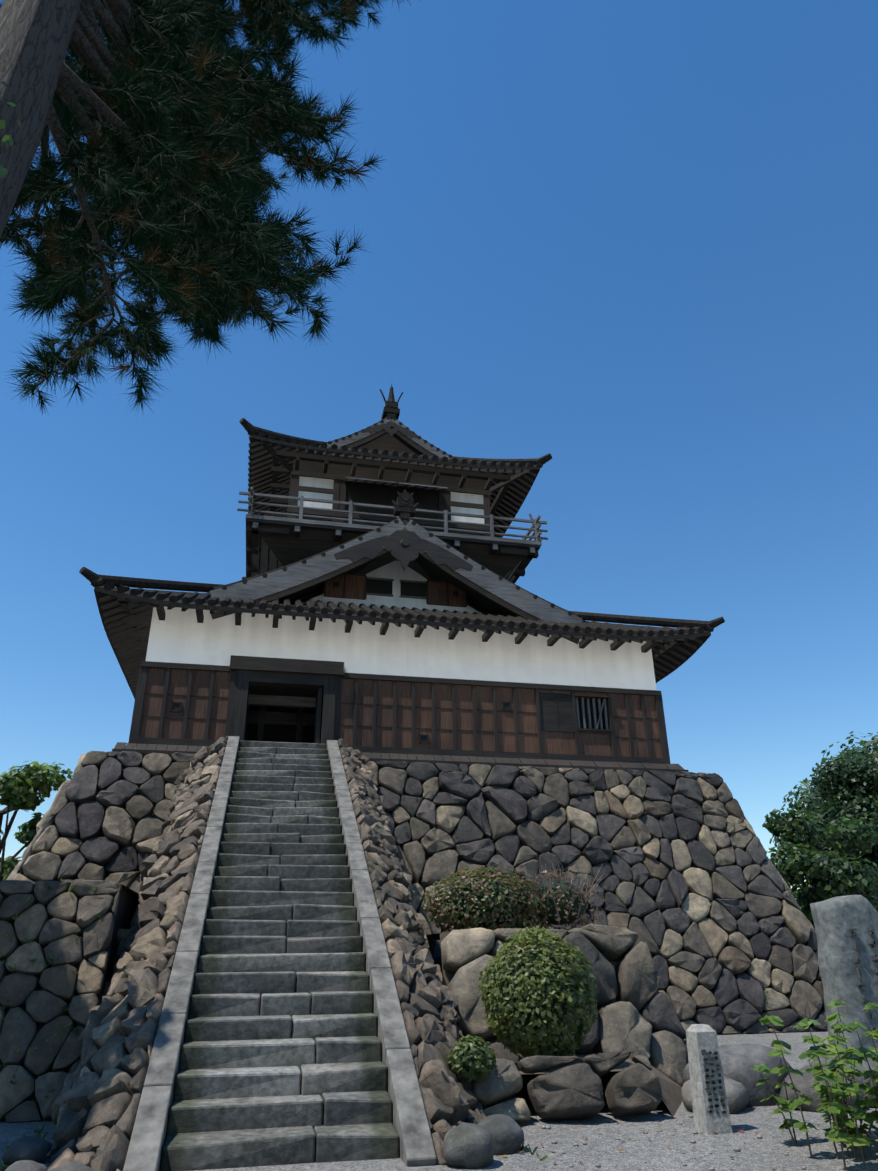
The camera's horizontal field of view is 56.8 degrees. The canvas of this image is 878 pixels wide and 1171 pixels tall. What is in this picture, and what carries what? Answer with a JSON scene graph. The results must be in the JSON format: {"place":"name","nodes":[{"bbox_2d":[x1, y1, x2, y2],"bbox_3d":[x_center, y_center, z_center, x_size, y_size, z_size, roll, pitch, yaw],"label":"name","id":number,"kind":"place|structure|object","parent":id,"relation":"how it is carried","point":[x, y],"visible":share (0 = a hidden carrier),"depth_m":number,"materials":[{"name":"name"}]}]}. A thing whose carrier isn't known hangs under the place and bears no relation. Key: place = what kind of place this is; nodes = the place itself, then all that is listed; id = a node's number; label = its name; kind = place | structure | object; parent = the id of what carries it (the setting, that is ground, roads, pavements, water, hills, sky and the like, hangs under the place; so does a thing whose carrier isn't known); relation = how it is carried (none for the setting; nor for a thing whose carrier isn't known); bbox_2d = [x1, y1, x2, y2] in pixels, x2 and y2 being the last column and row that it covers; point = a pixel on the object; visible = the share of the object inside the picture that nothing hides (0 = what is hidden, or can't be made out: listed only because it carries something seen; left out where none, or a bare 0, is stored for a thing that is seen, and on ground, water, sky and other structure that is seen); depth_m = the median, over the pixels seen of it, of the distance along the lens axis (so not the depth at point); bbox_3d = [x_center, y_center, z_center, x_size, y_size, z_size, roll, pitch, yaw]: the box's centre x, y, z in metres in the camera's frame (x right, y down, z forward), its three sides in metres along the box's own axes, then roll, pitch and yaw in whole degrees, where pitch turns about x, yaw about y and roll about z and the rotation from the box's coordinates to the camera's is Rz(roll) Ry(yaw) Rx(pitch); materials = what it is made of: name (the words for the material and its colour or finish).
{"place":"outdoors","nodes":[
{"label":"outdoors","id":0,"kind":"place"},
{"bbox_2d":[0,0,420,415],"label":"pine tree","id":1,"kind":"object","parent":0,"point":[204,105],"depth_m":7.20,"materials":[{"name":"green plant"}]},
{"bbox_2d":[0,62,20,178],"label":"maple branch leaves","id":2,"kind":"object","parent":1,"relation":"attached to","point":[7,139],"visible":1,"depth_m":3.93,"materials":[{"name":"green plant"}]},
{"bbox_2d":[368,770,485,1116],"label":"stone wall","id":3,"kind":"structure","parent":0,"point":[431,942],"depth_m":11.87,"materials":[{"name":"grey stone"}]},
{"bbox_2d":[0,1031,877,1170],"bbox_3d":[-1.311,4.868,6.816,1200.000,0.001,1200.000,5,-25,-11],"label":"gravel ground","id":4,"kind":"structure","parent":0,"point":[765,1152],"depth_m":7.38,"materials":[{"name":"grey gravel"}]},
{"bbox_2d":[5,1160,47,1170],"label":"rock","id":5,"kind":"object","parent":4,"relation":"on","point":[25,1165],"visible":1,"depth_m":6.32,"materials":[{"name":"stone"}]},
{"bbox_2d":[2,1136,52,1165],"bbox_3d":[-3.532,4.869,6.964,0.347,0.239,0.489,5,-25,-11],"label":"rock","id":6,"kind":"object","parent":4,"relation":"on","point":[36,1149],"visible":0.81,"depth_m":6.84,"materials":[{"name":"stone"}]},
{"bbox_2d":[0,760,72,881],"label":"tree","id":7,"kind":"object","parent":4,"relation":"on","point":[22,787],"depth_m":18.70,"materials":[{"name":"green plant"}]},
{"bbox_2d":[6,754,85,879],"bbox_3d":[-10.166,8.921,22.651,2.063,5.916,16.166,5,-25,-11],"label":"stone base","id":8,"kind":"object","parent":4,"relation":"on","point":[60,794],"depth_m":17.25,"materials":[{"name":"grey stone"}]},
{"bbox_2d":[0,879,119,1122],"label":"stone wall","id":9,"kind":"structure","parent":4,"relation":"on","point":[46,1047],"depth_m":9.61,"materials":[{"name":"stone"}]},
{"bbox_2d":[0,884,138,1120],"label":"tier","id":10,"kind":"object","parent":4,"relation":"on","point":[125,907],"visible":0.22,"depth_m":10.65,"materials":[{"name":"black stone"}]},
{"bbox_2d":[47,1161,93,1170],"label":"rock","id":11,"kind":"object","parent":4,"relation":"on","point":[74,1166],"visible":1,"depth_m":6.15,"materials":[{"name":"stone"}]},
{"bbox_2d":[47,762,199,1158],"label":"stone wall","id":12,"kind":"structure","parent":4,"relation":"on","point":[59,1104],"depth_m":9.88,"materials":[{"name":"grey stone"}]},
{"bbox_2d":[47,736,228,1170],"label":"stone embankment","id":13,"kind":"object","parent":4,"relation":"on","point":[102,1103],"visible":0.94,"depth_m":8.83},
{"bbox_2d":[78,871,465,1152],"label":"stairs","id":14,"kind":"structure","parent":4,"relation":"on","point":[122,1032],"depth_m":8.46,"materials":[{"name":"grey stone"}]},
{"bbox_2d":[159,740,399,1170],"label":"stair steps","id":15,"kind":"structure","parent":4,"relation":"on","point":[295,1071],"depth_m":8.97,"materials":[{"name":"grey stone"}]},
{"bbox_2d":[123,736,436,1170],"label":"stair parapets","id":16,"kind":"object","parent":4,"relation":"on","point":[410,1124],"visible":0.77,"depth_m":8.71,"materials":[{"name":"grey stone"}]},
{"bbox_2d":[0,762,768,1170],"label":"weeds in joints","id":17,"kind":"object","parent":4,"relation":"on","point":[38,1132],"visible":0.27,"depth_m":9.34,"materials":[{"name":"green plant"}]},
{"bbox_2d":[338,738,483,1166],"bbox_3d":[-0.873,4.539,12.957,0.835,6.930,11.399,5,-25,-11],"label":"stone embankment","id":18,"kind":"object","parent":4,"relation":"on","point":[449,1099],"visible":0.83,"depth_m":9.78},
{"bbox_2d":[446,1035,496,1082],"bbox_3d":[0.337,4.890,8.374,0.539,0.453,0.473,5,-25,-11],"label":"small bush","id":19,"kind":"object","parent":18,"relation":"on","point":[488,1065],"depth_m":8.26,"materials":[{"name":"green plant"}]},
{"bbox_2d":[13,751,827,1034],"bbox_3d":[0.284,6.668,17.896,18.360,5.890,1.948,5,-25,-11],"label":"stone base","id":20,"kind":"object","parent":4,"relation":"on","point":[502,813],"visible":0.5,"depth_m":18.64,"materials":[{"name":"grey stone"}]},
{"bbox_2d":[108,754,676,779],"bbox_3d":[-1.635,7.097,25.508,15.500,0.290,12.800,5,-25,-11],"label":"stone base top","id":21,"kind":"object","parent":20,"relation":"attached to","point":[379,768],"depth_m":19.59,"materials":[{"name":"grey stone"}]},
{"bbox_2d":[112,433,688,772],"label":"castle keep","id":22,"kind":"structure","parent":21,"relation":"on","point":[432,695],"depth_m":21.48,"materials":[{"name":"brown wood"}]},
{"bbox_2d":[79,384,724,698],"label":"castle roofs","id":23,"kind":"structure","parent":22,"relation":"attached to","point":[499,601],"depth_m":22.56,"materials":[{"name":"grey tile"}]},
{"bbox_2d":[443,1122,493,1168],"bbox_3d":[0.256,4.705,6.804,0.446,0.343,0.397,5,-25,-11],"label":"rock","id":24,"kind":"object","parent":4,"relation":"on","point":[467,1145],"visible":0.96,"depth_m":6.68,"materials":[{"name":"stone"}]},
{"bbox_2d":[478,1114,523,1154],"bbox_3d":[0.526,4.969,7.325,0.456,0.332,0.505,5,-25,-11],"label":"rock","id":25,"kind":"object","parent":4,"relation":"on","point":[506,1132],"visible":0.65,"depth_m":7.17,"materials":[{"name":"stone"}]},
{"bbox_2d":[428,933,683,1080],"bbox_3d":[1.492,6.901,13.491,4.200,1.960,6.850,5,-25,-11],"label":"tier","id":26,"kind":"object","parent":4,"relation":"on","point":[447,977],"visible":0.13,"depth_m":10.86,"materials":[{"name":"stone"}]},
{"bbox_2d":[421,864,546,931],"bbox_3d":[0.661,4.514,11.615,1.911,0.998,1.073,5,-25,-11],"label":"wide bush","id":27,"kind":"object","parent":26,"relation":"on","point":[448,921],"depth_m":11.38,"materials":[{"name":"green plant"}]},
{"bbox_2d":[515,860,604,929],"bbox_3d":[1.785,4.566,11.898,1.380,1.076,1.135,5,-25,-11],"label":"shrub","id":28,"kind":"object","parent":26,"relation":"on","point":[548,902],"depth_m":11.73,"materials":[{"name":"green plant"}]},
{"bbox_2d":[441,923,688,1099],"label":"retaining wall","id":29,"kind":"structure","parent":4,"relation":"on","point":[630,983],"depth_m":10.60,"materials":[{"name":"stone"}]},
{"bbox_2d":[471,1051,662,1123],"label":"boulders","id":30,"kind":"object","parent":4,"relation":"on","point":[573,1092],"visible":0.9,"depth_m":8.49,"materials":[{"name":"stone"}]},
{"bbox_2d":[502,1106,868,1170],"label":"fallen leaves","id":31,"kind":"object","parent":4,"relation":"on","point":[658,1129],"visible":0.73,"depth_m":7.61,"materials":[{"name":"brown plant"}]},
{"bbox_2d":[686,1024,731,1134],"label":"marker pillar","id":32,"kind":"structure","parent":4,"relation":"on","point":[711,1114],"depth_m":8.01,"materials":[{"name":"stone"}]},
{"bbox_2d":[541,1106,877,1170],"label":"pebbles","id":33,"kind":"object","parent":4,"relation":"on","point":[691,1141],"visible":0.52,"depth_m":7.39,"materials":[{"name":"stone"}]},
{"bbox_2d":[681,1075,748,1113],"bbox_3d":[3.072,5.696,9.039,0.699,0.502,0.622,-11,-26,22],"label":"rock","id":34,"kind":"object","parent":4,"relation":"on","point":[737,1094],"visible":0.35,"depth_m":8.90,"materials":[{"name":"stone"}]},
{"bbox_2d":[683,1043,792,1106],"bbox_3d":[3.535,5.915,9.655,1.234,0.824,0.966,5,-25,-11],"label":"rock","id":35,"kind":"object","parent":4,"relation":"on","point":[739,1062],"visible":0.31,"depth_m":9.35,"materials":[{"name":"stone"}]},
{"bbox_2d":[718,774,815,932],"bbox_3d":[6.957,10.288,26.047,2.063,5.905,16.288,5,-25,-11],"label":"stone base","id":36,"kind":"object","parent":4,"relation":"on","point":[812,928],"depth_m":19.71,"materials":[{"name":"grey stone"}]},
{"bbox_2d":[751,998,877,1170],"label":"shrub","id":37,"kind":"object","parent":4,"relation":"on","point":[842,1135],"depth_m":7.06,"materials":[{"name":"green plant"}]},
{"bbox_2d":[762,808,877,930],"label":"tree","id":38,"kind":"object","parent":4,"relation":"on","point":[843,876],"depth_m":21.22,"materials":[{"name":"green plant"}]},
{"bbox_2d":[779,1065,862,1112],"bbox_3d":[4.248,5.717,9.084,0.937,0.597,0.701,5,-25,-11],"label":"rock monument base","id":39,"kind":"object","parent":4,"relation":"on","point":[802,1084],"visible":0.33,"depth_m":8.92,"materials":[{"name":"stone"}]},
{"bbox_2d":[782,731,877,884],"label":"tree","id":40,"kind":"object","parent":4,"relation":"on","point":[799,805],"depth_m":38.02,"materials":[{"name":"green plant"}]},
{"bbox_2d":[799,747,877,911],"bbox_3d":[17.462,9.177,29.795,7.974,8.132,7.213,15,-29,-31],"label":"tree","id":41,"kind":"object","parent":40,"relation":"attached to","point":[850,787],"visible":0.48,"depth_m":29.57,"materials":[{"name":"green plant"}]},
{"bbox_2d":[811,1052,877,1107],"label":"rock monument base","id":42,"kind":"object","parent":4,"relation":"on","point":[872,1064],"visible":0.1,"depth_m":9.22,"materials":[{"name":"stone"}]},
{"bbox_2d":[810,895,877,1048],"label":"monument slab","id":43,"kind":"structure","parent":42,"relation":"on","point":[836,919],"depth_m":10.04,"materials":[{"name":"grey stone"}]},
{"bbox_2d":[849,929,877,1030],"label":"monument inscription","id":44,"kind":"object","parent":43,"relation":"attached to","point":[858,961],"visible":0.48,"depth_m":9.96,"materials":[{"name":"black paint"}]},
{"bbox_2d":[0,0,877,898],"label":"sky","id":45,"kind":"structure","parent":0,"point":[632,244],"materials":[{"name":"blue"}]},
{"bbox_2d":[514,1058,682,1115],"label":"tier soil","id":46,"kind":"structure","parent":0,"point":[671,1095],"depth_m":9.37,"materials":[{"name":"soil"}]},
{"bbox_2d":[477,925,597,1056],"bbox_3d":[1.190,4.859,9.665,1.460,1.509,1.291,5,-25,-11],"label":"round bush","id":47,"kind":"object","parent":46,"relation":"on","point":[531,1043],"depth_m":9.32,"materials":[{"name":"green plant"}]}
]}

